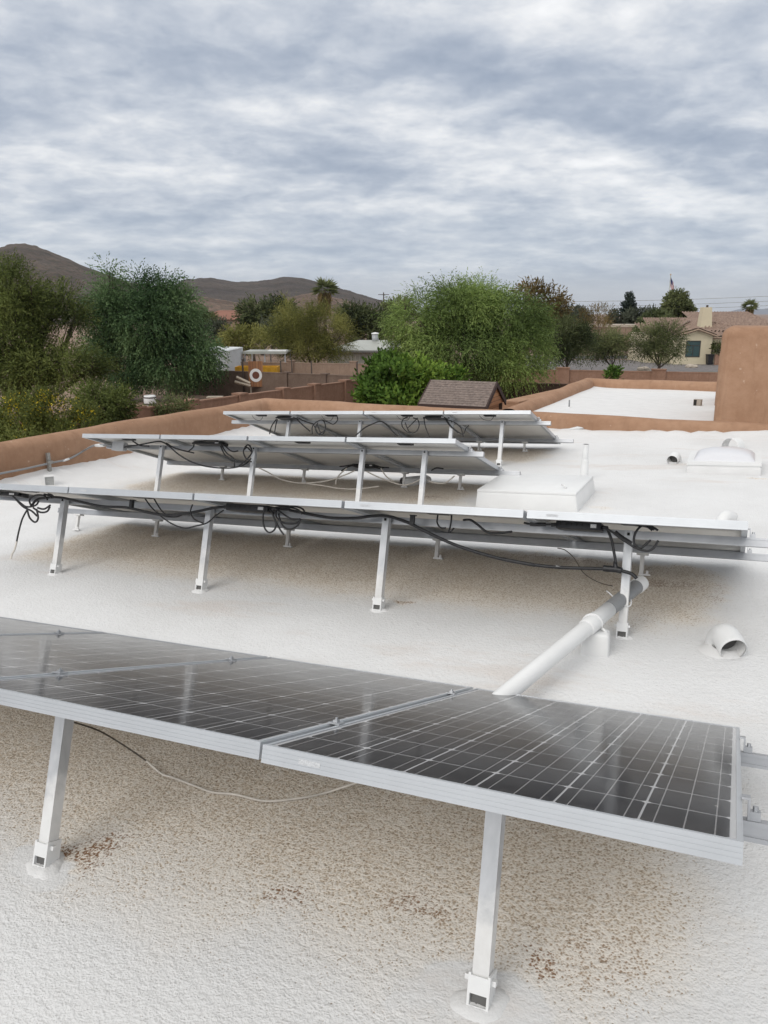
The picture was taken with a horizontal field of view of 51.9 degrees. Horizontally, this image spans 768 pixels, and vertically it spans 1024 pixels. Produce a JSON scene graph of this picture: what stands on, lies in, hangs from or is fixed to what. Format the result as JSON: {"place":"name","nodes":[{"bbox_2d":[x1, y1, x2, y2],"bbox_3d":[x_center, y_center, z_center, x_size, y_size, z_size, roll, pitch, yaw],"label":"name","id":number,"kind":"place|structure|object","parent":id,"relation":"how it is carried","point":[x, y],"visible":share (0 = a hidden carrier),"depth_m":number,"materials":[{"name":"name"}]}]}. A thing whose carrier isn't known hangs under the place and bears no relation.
{"place":"outdoors","nodes":[
{"label":"outdoors","id":0,"kind":"place"},
{"bbox_2d":[0,243,146,323],"bbox_3d":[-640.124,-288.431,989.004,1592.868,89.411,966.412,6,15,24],"label":"hills","id":1,"kind":"structure","parent":0,"point":[50,264],"depth_m":658.69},
{"bbox_2d":[143,395,155,405],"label":"barrel planter","id":2,"kind":"object","parent":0,"point":[149,398],"visible":0.71,"depth_m":42.55,"materials":[{"name":"white paint"}]},
{"bbox_2d":[209,310,239,336],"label":"red roof house","id":3,"kind":"structure","parent":0,"point":[224,312],"depth_m":171.59,"materials":[{"name":"tile"}]},
{"bbox_2d":[78,293,378,327],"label":"hills","id":4,"kind":"structure","parent":0,"point":[217,304],"depth_m":416.83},
{"bbox_2d":[169,370,356,395],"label":"block wall","id":5,"kind":"structure","parent":0,"point":[272,381],"depth_m":46.55,"materials":[{"name":"beige paint"}]},
{"bbox_2d":[175,277,416,320],"bbox_3d":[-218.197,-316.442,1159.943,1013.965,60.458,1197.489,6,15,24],"label":"hills","id":6,"kind":"structure","parent":0,"point":[220,289],"depth_m":848.32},
{"bbox_2d":[241,360,367,374],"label":"block wall","id":7,"kind":"structure","parent":0,"point":[338,368],"depth_m":51.21,"materials":[{"name":"beige paint"}]},
{"bbox_2d":[0,314,767,418],"bbox_3d":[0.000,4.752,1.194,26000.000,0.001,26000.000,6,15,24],"label":"ground","id":8,"kind":"structure","parent":0,"point":[267,358],"depth_m":87.28,"materials":[{"name":"soil"}]},
{"bbox_2d":[0,383,111,441],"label":"flowering shrub","id":9,"kind":"object","parent":8,"relation":"on","point":[37,417],"visible":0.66,"depth_m":19.64,"materials":[{"name":"green plant"}]},
{"bbox_2d":[0,247,130,415],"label":"feathery tree","id":10,"kind":"object","parent":8,"relation":"on","point":[24,354],"visible":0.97,"depth_m":30.82,"materials":[{"name":"green plant"}]},
{"bbox_2d":[65,377,142,426],"bbox_3d":[-8.872,-2.749,25.087,2.239,3.127,2.030,-9,17,-32],"label":"round shrub","id":11,"kind":"object","parent":8,"relation":"on","point":[115,408],"visible":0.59,"depth_m":24.71,"materials":[{"name":"green plant"}]},
{"bbox_2d":[73,253,230,399],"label":"shade tree","id":12,"kind":"object","parent":8,"relation":"on","point":[147,348],"visible":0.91,"depth_m":43.98,"materials":[{"name":"green plant"}]},
{"bbox_2d":[143,391,199,415],"bbox_3d":[-7.528,-3.012,27.592,2.264,2.411,1.524,-4,15,-16],"label":"bush","id":13,"kind":"object","parent":8,"relation":"on","point":[178,402],"visible":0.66,"depth_m":27.38,"materials":[{"name":"green plant"}]},
{"bbox_2d":[19,379,358,434],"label":"block wall","id":14,"kind":"structure","parent":8,"relation":"on","point":[339,390],"depth_m":33.35,"materials":[{"name":"paint"}]},
{"bbox_2d":[187,306,221,333],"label":"broad tree","id":15,"kind":"object","parent":8,"relation":"on","point":[212,314],"visible":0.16,"depth_m":106.39,"materials":[{"name":"green plant"}]},
{"bbox_2d":[206,346,242,370],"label":"shipping container","id":16,"kind":"object","parent":8,"relation":"on","point":[235,357],"visible":0.2,"depth_m":53.48,"materials":[{"name":"metal"}]},
{"bbox_2d":[200,312,288,360],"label":"broad tree","id":17,"kind":"object","parent":8,"relation":"on","point":[217,324],"visible":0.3,"depth_m":82.38,"materials":[{"name":"green plant"}]},
{"bbox_2d":[216,321,276,361],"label":"palo verde","id":18,"kind":"object","parent":8,"relation":"on","point":[239,337],"visible":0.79,"depth_m":69.84,"materials":[{"name":"green plant"}]},
{"bbox_2d":[248,361,262,392],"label":"target board","id":19,"kind":"object","parent":8,"relation":"on","point":[255,369],"visible":0.98,"depth_m":46.60,"materials":[{"name":"brown wood"}]},
{"bbox_2d":[235,366,279,371],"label":"trailer","id":20,"kind":"object","parent":8,"relation":"on","point":[268,368],"visible":0.2,"depth_m":50.30,"materials":[{"name":"yellow paint"}]},
{"bbox_2d":[229,291,303,354],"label":"broad tree","id":21,"kind":"object","parent":8,"relation":"on","point":[249,312],"visible":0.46,"depth_m":94.10,"materials":[{"name":"green plant"}]},
{"bbox_2d":[242,350,291,361],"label":"carport","id":22,"kind":"object","parent":8,"relation":"on","point":[270,352],"visible":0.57,"depth_m":55.91,"materials":[{"name":"metal"}]},
{"bbox_2d":[253,291,367,362],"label":"palo verde","id":23,"kind":"object","parent":8,"relation":"on","point":[302,333],"visible":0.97,"depth_m":59.09,"materials":[{"name":"green plant"}]},
{"bbox_2d":[310,277,339,346],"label":"palm tree","id":24,"kind":"object","parent":8,"relation":"on","point":[332,286],"visible":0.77,"depth_m":115.11,"materials":[{"name":"green plant"}]},
{"bbox_2d":[329,297,393,341],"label":"broad tree","id":25,"kind":"object","parent":8,"relation":"on","point":[360,314],"visible":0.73,"depth_m":88.30,"materials":[{"name":"green plant"}]},
{"bbox_2d":[328,332,411,370],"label":"metal shed","id":26,"kind":"structure","parent":8,"relation":"on","point":[367,347],"depth_m":64.74,"materials":[{"name":"white paint"}]},
{"bbox_2d":[0,325,767,1023],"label":"stucco house","id":27,"kind":"structure","parent":8,"relation":"on","point":[158,899],"depth_m":2.84,"materials":[{"name":"paint"}]},
{"bbox_2d":[44,475,54,485],"bbox_3d":[-3.794,-0.346,8.948,0.104,0.136,0.100,-7,16,-25],"label":"vent box","id":28,"kind":"object","parent":27,"relation":"on","point":[49,480],"visible":0.71,"depth_m":8.92,"materials":[{"name":"white paint"}]},
{"bbox_2d":[45,453,53,471],"bbox_3d":[-3.922,-0.580,9.252,0.052,0.225,0.096,6,15,24],"label":"strut bracket","id":29,"kind":"object","parent":27,"relation":"attached to","point":[49,461],"visible":1,"depth_m":9.24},
{"bbox_2d":[0,444,111,474],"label":"conduit","id":30,"kind":"object","parent":29,"relation":"attached to","point":[75,455],"visible":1,"depth_m":9.04,"materials":[{"name":"metal"}]},
{"bbox_2d":[74,722,357,801],"bbox_3d":[-0.588,0.876,2.788,1.081,0.211,0.150,4,15,16],"label":"roof wire","id":31,"kind":"object","parent":27,"relation":"on","point":[236,794],"visible":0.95,"depth_m":2.74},
{"bbox_2d":[106,444,520,504],"bbox_3d":[-0.871,-0.293,7.891,4.257,0.642,1.065,3,-6,24],"label":"panel rack","id":32,"kind":"object","parent":27,"relation":"on","point":[423,470],"visible":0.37,"depth_m":7.57,"materials":[{"name":"metal"}]},
{"bbox_2d":[111,441,127,450],"bbox_3d":[-2.742,-0.680,8.189,0.154,0.094,0.064,3,-6,24],"label":"conduit box","id":33,"kind":"object","parent":32,"relation":"attached to","point":[118,445],"visible":1,"depth_m":8.16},
{"bbox_2d":[82,434,247,467],"bbox_3d":[-2.303,-0.655,8.583,0.992,0.041,1.621,3,-6,24],"label":"solar panel","id":34,"kind":"object","parent":32,"relation":"on","point":[196,456],"visible":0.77,"depth_m":8.36,"materials":[{"name":"grey glass"}]},
{"bbox_2d":[124,441,251,468],"bbox_3d":[-1.970,-0.573,7.799,1.579,0.210,0.068,7,16,26],"label":"cable","id":35,"kind":"object","parent":34,"relation":"hanging from","point":[166,443],"visible":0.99,"depth_m":7.82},
{"bbox_2d":[161,435,314,469],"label":"solar panel","id":36,"kind":"object","parent":32,"relation":"on","point":[243,441],"visible":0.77,"depth_m":7.97,"materials":[{"name":"grey glass"}]},
{"bbox_2d":[192,441,227,446],"bbox_3d":[-1.693,-0.666,7.710,0.398,0.028,0.121,3,-6,24],"label":"microinverter","id":37,"kind":"object","parent":36,"relation":"attached to","point":[205,443],"visible":0.98,"depth_m":7.68,"materials":[{"name":"black plastic"}]},
{"bbox_2d":[188,444,242,466],"bbox_3d":[-1.609,-0.562,7.612,0.684,0.202,0.071,8,16,28],"label":"cable","id":38,"kind":"object","parent":37,"relation":"attached to","point":[221,447],"visible":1,"depth_m":7.55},
{"bbox_2d":[248,436,402,472],"bbox_3d":[-0.463,-0.552,7.756,0.992,0.041,1.621,3,-6,24],"label":"solar panel","id":39,"kind":"object","parent":32,"relation":"on","point":[313,442],"visible":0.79,"depth_m":7.49,"materials":[{"name":"grey glass"}]},
{"bbox_2d":[346,437,504,475],"bbox_3d":[0.456,-0.501,7.340,0.992,0.042,1.621,3,-6,24],"label":"solar panel","id":40,"kind":"object","parent":32,"relation":"on","point":[461,463],"visible":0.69,"depth_m":7.10,"materials":[{"name":"grey glass"}]},
{"bbox_2d":[258,467,454,489],"bbox_3d":[-0.335,-0.341,7.820,2.176,0.235,0.087,6,15,24],"label":"cable","id":41,"kind":"object","parent":27,"relation":"attached to","point":[336,478],"visible":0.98,"depth_m":7.83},
{"bbox_2d":[0,496,767,639],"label":"panel rack","id":42,"kind":"object","parent":27,"relation":"on","point":[386,532],"visible":0.87,"depth_m":4.88,"materials":[{"name":"metal"}]},
{"bbox_2d":[0,483,187,515],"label":"solar panel","id":43,"kind":"object","parent":42,"relation":"on","point":[31,490],"visible":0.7,"depth_m":5.47,"materials":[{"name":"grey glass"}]},
{"bbox_2d":[0,491,28,497],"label":"microinverter","id":44,"kind":"object","parent":43,"relation":"attached to","point":[14,494],"visible":1,"depth_m":5.65,"materials":[{"name":"black plastic"}]},
{"bbox_2d":[12,493,54,522],"bbox_3d":[-2.457,-0.037,5.493,0.402,0.206,0.081,6,15,24],"label":"cable loop","id":45,"kind":"object","parent":43,"relation":"hanging from","point":[51,496],"visible":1,"depth_m":5.47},
{"bbox_2d":[69,487,301,523],"bbox_3d":[-1.273,-0.019,5.669,0.992,0.041,1.621,3,-6,24],"label":"solar panel","id":46,"kind":"object","parent":42,"relation":"on","point":[149,496],"visible":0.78,"depth_m":5.13,"materials":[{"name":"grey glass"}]},
{"bbox_2d":[194,493,419,530],"bbox_3d":[-0.356,0.032,5.250,0.992,0.041,1.621,3,-6,24],"label":"solar panel","id":47,"kind":"object","parent":42,"relation":"attached to","point":[322,506],"visible":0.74,"depth_m":4.67,"materials":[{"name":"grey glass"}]},
{"bbox_2d":[224,503,275,513],"bbox_3d":[-0.819,-0.021,4.849,0.369,0.042,0.101,3,-6,24],"label":"microinverter","id":48,"kind":"object","parent":47,"relation":"attached to","point":[248,508],"visible":0.88,"depth_m":4.81,"materials":[{"name":"black plastic"}]},
{"bbox_2d":[145,498,223,528],"bbox_3d":[-1.295,0.020,5.045,0.638,0.159,0.061,7,16,25],"label":"cable","id":49,"kind":"object","parent":48,"relation":"attached to","point":[162,511],"visible":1,"depth_m":5.06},
{"bbox_2d":[262,506,304,534],"bbox_3d":[-0.599,0.046,4.654,0.288,0.173,0.068,6,15,24],"label":"cable loop","id":50,"kind":"object","parent":47,"relation":"hanging from","point":[281,522],"visible":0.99,"depth_m":4.65,"materials":[{"name":"rubber"}]},
{"bbox_2d":[32,496,637,579],"bbox_3d":[-0.614,0.060,4.718,4.124,0.226,0.080,7,16,24],"label":"trunk cable","id":51,"kind":"object","parent":42,"relation":"attached to","point":[614,568],"visible":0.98,"depth_m":4.38,"materials":[{"name":"black plastic"}]},
{"bbox_2d":[10,511,26,558],"bbox_3d":[-2.570,0.151,5.555,0.157,0.348,0.030,-10,17,-35],"label":"cable tail","id":52,"kind":"object","parent":51,"relation":"hanging from","point":[13,551],"visible":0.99,"depth_m":5.55},
{"bbox_2d":[344,501,575,541],"bbox_3d":[0.564,0.083,4.835,0.992,0.042,1.621,3,-6,24],"label":"solar panel","id":53,"kind":"object","parent":42,"relation":"attached to","point":[497,515],"visible":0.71,"depth_m":4.29,"materials":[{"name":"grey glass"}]},
{"bbox_2d":[463,518,511,533],"bbox_3d":[0.543,0.081,4.160,0.277,0.066,0.026,8,16,28],"label":"cable","id":54,"kind":"object","parent":53,"relation":"hanging from","point":[481,527],"visible":1,"depth_m":4.16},
{"bbox_2d":[527,510,747,552],"bbox_3d":[1.484,0.135,4.423,0.992,0.040,1.621,3,-6,24],"label":"solar panel","id":55,"kind":"object","parent":42,"relation":"on","point":[731,528],"visible":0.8,"depth_m":3.85,"materials":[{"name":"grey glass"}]},
{"bbox_2d":[551,520,607,532],"bbox_3d":[0.999,0.073,4.026,0.289,0.042,0.101,3,-6,24],"label":"microinverter","id":56,"kind":"object","parent":55,"relation":"attached to","point":[580,526],"visible":0.87,"depth_m":3.98,"materials":[{"name":"black plastic"}]},
{"bbox_2d":[606,528,616,562],"bbox_3d":[1.131,0.167,3.912,0.019,0.162,0.096,-6,15,-22],"label":"cable","id":57,"kind":"object","parent":56,"relation":"hanging from","point":[613,546],"visible":0.9,"depth_m":3.90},
{"bbox_2d":[602,525,658,551],"bbox_3d":[1.192,0.117,3.822,0.272,0.128,0.054,6,15,24],"label":"cable loop","id":58,"kind":"object","parent":55,"relation":"hanging from","point":[649,527],"visible":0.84,"depth_m":3.80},
{"bbox_2d":[25,629,767,1023],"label":"panel rack","id":59,"kind":"object","parent":27,"relation":"on","point":[481,999],"visible":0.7,"depth_m":1.86,"materials":[{"name":"metal"}]},
{"bbox_2d":[0,617,101,634],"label":"solar panel","id":60,"kind":"object","parent":59,"relation":"on","point":[12,626],"visible":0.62,"depth_m":4.04,"materials":[{"name":"black glass"}]},
{"bbox_2d":[0,632,266,678],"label":"solar panel","id":61,"kind":"object","parent":59,"relation":"on","point":[25,655],"visible":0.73,"depth_m":3.25,"materials":[{"name":"black glass"}]},
{"bbox_2d":[0,657,472,759],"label":"solar panel","id":62,"kind":"object","parent":59,"relation":"on","point":[248,708],"visible":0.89,"depth_m":2.36,"materials":[{"name":"black glass"}]},
{"bbox_2d":[261,688,743,865],"bbox_3d":[0.502,0.671,2.314,0.992,0.042,1.621,3,-6,24],"label":"solar panel","id":63,"kind":"object","parent":59,"relation":"on","point":[666,783],"visible":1,"depth_m":1.85,"materials":[{"name":"black glass"}]},
{"bbox_2d":[231,417,573,466],"bbox_3d":[0.105,-0.813,10.024,4.340,0.611,1.082,3,-6,24],"label":"panel rack","id":64,"kind":"object","parent":27,"relation":"on","point":[501,439],"visible":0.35,"depth_m":9.70,"materials":[{"name":"metal"}]},
{"bbox_2d":[223,411,336,435],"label":"solar panel","id":65,"kind":"object","parent":64,"relation":"on","point":[298,430],"visible":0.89,"depth_m":10.59,"materials":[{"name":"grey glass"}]},
{"bbox_2d":[275,416,298,419],"bbox_3d":[-1.221,-1.196,10.056,0.335,0.030,0.121,3,-6,24],"label":"microinverter","id":66,"kind":"object","parent":65,"relation":"attached to","point":[286,417],"visible":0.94,"depth_m":10.02,"materials":[{"name":"black plastic"}]},
{"bbox_2d":[269,417,313,433],"bbox_3d":[-1.162,-1.087,9.976,0.645,0.239,0.082,6,15,22],"label":"cable","id":67,"kind":"object","parent":66,"relation":"hanging from","point":[276,420],"visible":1,"depth_m":9.95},
{"bbox_2d":[291,411,404,436],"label":"solar panel","id":68,"kind":"object","parent":64,"relation":"on","point":[368,431],"visible":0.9,"depth_m":10.11,"materials":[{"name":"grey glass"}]},
{"bbox_2d":[311,416,337,434],"bbox_3d":[-0.739,-1.076,9.775,0.357,0.248,0.079,5,15,19],"label":"cable loop","id":69,"kind":"object","parent":68,"relation":"hanging from","point":[324,421],"visible":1,"depth_m":9.79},
{"bbox_2d":[364,411,483,442],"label":"solar panel","id":70,"kind":"object","parent":64,"relation":"on","point":[438,430],"visible":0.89,"depth_m":9.79,"materials":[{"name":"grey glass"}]},
{"bbox_2d":[401,417,429,436],"bbox_3d":[0.380,-1.004,9.277,0.393,0.221,0.080,7,16,27],"label":"cable loop","id":71,"kind":"object","parent":70,"relation":"hanging from","point":[411,424],"visible":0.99,"depth_m":9.29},
{"bbox_2d":[423,416,448,420],"bbox_3d":[0.620,-1.096,9.221,0.327,0.030,0.121,3,-6,24],"label":"microinverter","id":72,"kind":"object","parent":70,"relation":"attached to","point":[435,418],"visible":0.97,"depth_m":9.20,"materials":[{"name":"black plastic"}]},
{"bbox_2d":[444,410,560,443],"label":"solar panel","id":73,"kind":"object","parent":64,"relation":"on","point":[528,432],"visible":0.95,"depth_m":9.36,"materials":[{"name":"grey glass"}]},
{"bbox_2d":[399,475,430,486],"bbox_3d":[0.370,-0.344,8.191,0.256,0.113,0.577,6,15,24],"label":"vent pipe","id":74,"kind":"object","parent":27,"relation":"on","point":[410,479],"visible":0.65,"depth_m":8.03,"materials":[{"name":"white paint"}]},
{"bbox_2d":[475,473,594,511],"bbox_3d":[1.383,-0.191,7.120,0.899,0.259,0.852,6,15,24],"label":"roof hatch","id":75,"kind":"object","parent":27,"relation":"on","point":[560,493],"visible":0.81,"depth_m":6.85,"materials":[{"name":"white paint"}]},
{"bbox_2d":[492,575,648,694],"bbox_3d":[0.854,0.612,3.596,0.084,0.286,1.539,12,18,39],"label":"drain pipe","id":76,"kind":"object","parent":27,"relation":"on","point":[520,682],"visible":0.71,"depth_m":3.52,"materials":[{"name":"white paint"}]},
{"bbox_2d":[580,444,588,474],"bbox_3d":[2.009,-0.490,7.888,0.180,0.377,0.180,6,15,24],"label":"plumbing vent","id":77,"kind":"object","parent":27,"relation":"on","point":[584,464],"visible":0.63,"depth_m":7.86,"materials":[{"name":"white paint"}]},
{"bbox_2d":[580,613,609,656],"bbox_3d":[1.005,0.582,3.742,0.136,0.210,0.099,5,15,20],"label":"pipe support","id":78,"kind":"object","parent":27,"relation":"on","point":[597,644],"visible":0.82,"depth_m":3.71,"materials":[{"name":"white paint"}]},
{"bbox_2d":[665,452,681,463],"bbox_3d":[3.160,-0.563,8.581,0.231,0.189,0.243,6,15,24],"label":"pipe vent","id":79,"kind":"object","parent":27,"relation":"on","point":[674,458],"visible":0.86,"depth_m":8.53,"materials":[{"name":"white paint"}]},
{"bbox_2d":[697,623,747,658],"bbox_3d":[1.606,0.621,3.719,0.239,0.194,0.246,6,15,24],"label":"pipe vent","id":80,"kind":"object","parent":27,"relation":"on","point":[724,641],"visible":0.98,"depth_m":3.67,"materials":[{"name":"white paint"}]},
{"bbox_2d":[687,446,761,475],"bbox_3d":[3.501,-0.531,8.108,0.688,0.270,0.674,6,15,24],"label":"skylight","id":81,"kind":"object","parent":27,"relation":"on","point":[723,460],"visible":0.98,"depth_m":7.87,"materials":[{"name":"white paint"}]},
{"bbox_2d":[716,510,737,520],"bbox_3d":[2.581,0.069,5.966,0.171,0.162,0.198,6,15,24],"label":"pipe vent","id":82,"kind":"object","parent":27,"relation":"on","point":[727,515],"visible":0.38,"depth_m":5.92,"materials":[{"name":"white paint"}]},
{"bbox_2d":[722,437,744,447],"bbox_3d":[4.089,-0.762,9.240,0.130,0.216,0.216,-9,17,-31],"label":"pipe vent","id":83,"kind":"object","parent":27,"relation":"on","point":[740,442],"visible":0.42,"depth_m":9.18,"materials":[{"name":"white paint"}]},
{"bbox_2d":[378,294,420,327],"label":"broad tree","id":84,"kind":"object","parent":8,"relation":"on","point":[389,302],"visible":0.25,"depth_m":134.86,"materials":[{"name":"green plant"}]},
{"bbox_2d":[348,346,472,405],"bbox_3d":[0.862,-3.168,24.926,4.064,4.070,2.213,-1,14,-3],"label":"citrus bush","id":85,"kind":"object","parent":8,"relation":"on","point":[378,382],"visible":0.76,"depth_m":24.33,"materials":[{"name":"green plant"}]},
{"bbox_2d":[417,379,505,409],"bbox_3d":[2.135,-2.008,21.620,1.917,3.162,1.858,6,15,24],"label":"playhouse","id":86,"kind":"object","parent":8,"relation":"on","point":[463,394],"visible":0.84,"depth_m":20.88,"materials":[{"name":"brown wood"}]},
{"bbox_2d":[370,266,566,399],"bbox_3d":[3.734,-7.255,34.982,8.310,7.042,6.768,6,15,24],"label":"mesquite tree","id":87,"kind":"object","parent":8,"relation":"on","point":[456,318],"visible":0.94,"depth_m":34.04,"materials":[{"name":"green plant"}]},
{"bbox_2d":[420,382,567,409],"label":"block wall","id":88,"kind":"structure","parent":8,"relation":"on","point":[546,387],"depth_m":36.62,"materials":[{"name":"paint"}]},
{"bbox_2d":[561,302,659,330],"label":"broad tree","id":89,"kind":"object","parent":8,"relation":"on","point":[630,315],"visible":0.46,"depth_m":125.50,"materials":[{"name":"green plant"}]},
{"bbox_2d":[602,364,624,378],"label":"bush","id":90,"kind":"object","parent":8,"relation":"on","point":[612,372],"visible":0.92,"depth_m":40.34,"materials":[{"name":"green plant"}]},
{"bbox_2d":[525,360,717,371],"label":"gravel yard","id":91,"kind":"structure","parent":8,"relation":"on","point":[632,366],"depth_m":75.62,"materials":[{"name":"gravel"}]},
{"bbox_2d":[509,276,576,368],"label":"thin tree","id":92,"kind":"object","parent":91,"relation":"on","point":[561,299],"visible":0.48,"depth_m":65.19,"materials":[{"name":"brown plant"}]},
{"bbox_2d":[543,308,604,368],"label":"mesquite","id":93,"kind":"object","parent":91,"relation":"on","point":[574,339],"visible":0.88,"depth_m":59.88,"materials":[{"name":"green plant"}]},
{"bbox_2d":[573,301,624,359],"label":"bare shrub","id":94,"kind":"object","parent":91,"relation":"on","point":[603,321],"visible":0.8,"depth_m":83.15,"materials":[{"name":"brown plant"}]},
{"bbox_2d":[577,325,637,367],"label":"mesquite","id":95,"kind":"object","parent":91,"relation":"on","point":[612,346],"visible":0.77,"depth_m":64.09,"materials":[{"name":"green plant"}]},
{"bbox_2d":[627,315,692,368],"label":"mesquite","id":96,"kind":"object","parent":91,"relation":"on","point":[657,335],"visible":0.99,"depth_m":64.19,"materials":[{"name":"green plant"}]},
{"bbox_2d":[628,305,767,364],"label":"cream house","id":97,"kind":"structure","parent":91,"relation":"on","point":[708,326],"depth_m":81.55,"materials":[{"name":"paint"}]},
{"bbox_2d":[685,341,700,356],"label":"window","id":98,"kind":"structure","parent":97,"relation":"in","point":[695,346],"depth_m":78.40,"materials":[{"name":"glass"}]},
{"bbox_2d":[618,291,636,319],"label":"pine tree","id":99,"kind":"object","parent":8,"relation":"on","point":[628,301],"visible":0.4,"depth_m":130.03,"materials":[{"name":"green plant"}]},
{"bbox_2d":[628,307,676,334],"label":"broad tree","id":100,"kind":"object","parent":8,"relation":"on","point":[660,312],"visible":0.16,"depth_m":94.76,"materials":[{"name":"green plant"}]},
{"bbox_2d":[659,288,697,317],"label":"round tree","id":101,"kind":"object","parent":8,"relation":"on","point":[678,302],"visible":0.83,"depth_m":113.02,"materials":[{"name":"green plant"}]},
{"bbox_2d":[741,299,759,313],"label":"palm tree","id":102,"kind":"object","parent":8,"relation":"on","point":[750,308],"visible":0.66,"depth_m":125.44,"materials":[{"name":"green plant"}]},
{"bbox_2d":[0,0,767,313],"label":"sky","id":103,"kind":"structure","parent":0,"point":[603,150],"materials":[{"name":"grey"}]},
{"bbox_2d":[502,389,556,409],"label":"block wall","id":104,"kind":"structure","parent":0,"point":[513,401],"depth_m":23.55,"materials":[{"name":"paint"}]},
{"bbox_2d":[499,367,717,383],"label":"block wall","id":105,"kind":"structure","parent":0,"point":[566,375],"depth_m":44.10,"materials":[{"name":"paint"}]},
{"bbox_2d":[591,324,634,344],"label":"flat house","id":106,"kind":"structure","parent":0,"point":[623,327],"depth_m":109.20,"materials":[{"name":"beige paint"}]},
{"bbox_2d":[730,308,767,313],"bbox_3d":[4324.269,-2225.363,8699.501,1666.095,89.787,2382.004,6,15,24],"label":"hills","id":107,"kind":"structure","parent":0,"point":[761,311],"depth_m":8317.68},
{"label":"utility pole","id":108,"kind":"object","parent":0,"visible":0},
{"bbox_2d":[384,296,767,307],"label":"power lines","id":109,"kind":"object","parent":108,"relation":"attached to","point":[652,300],"visible":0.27,"depth_m":149.64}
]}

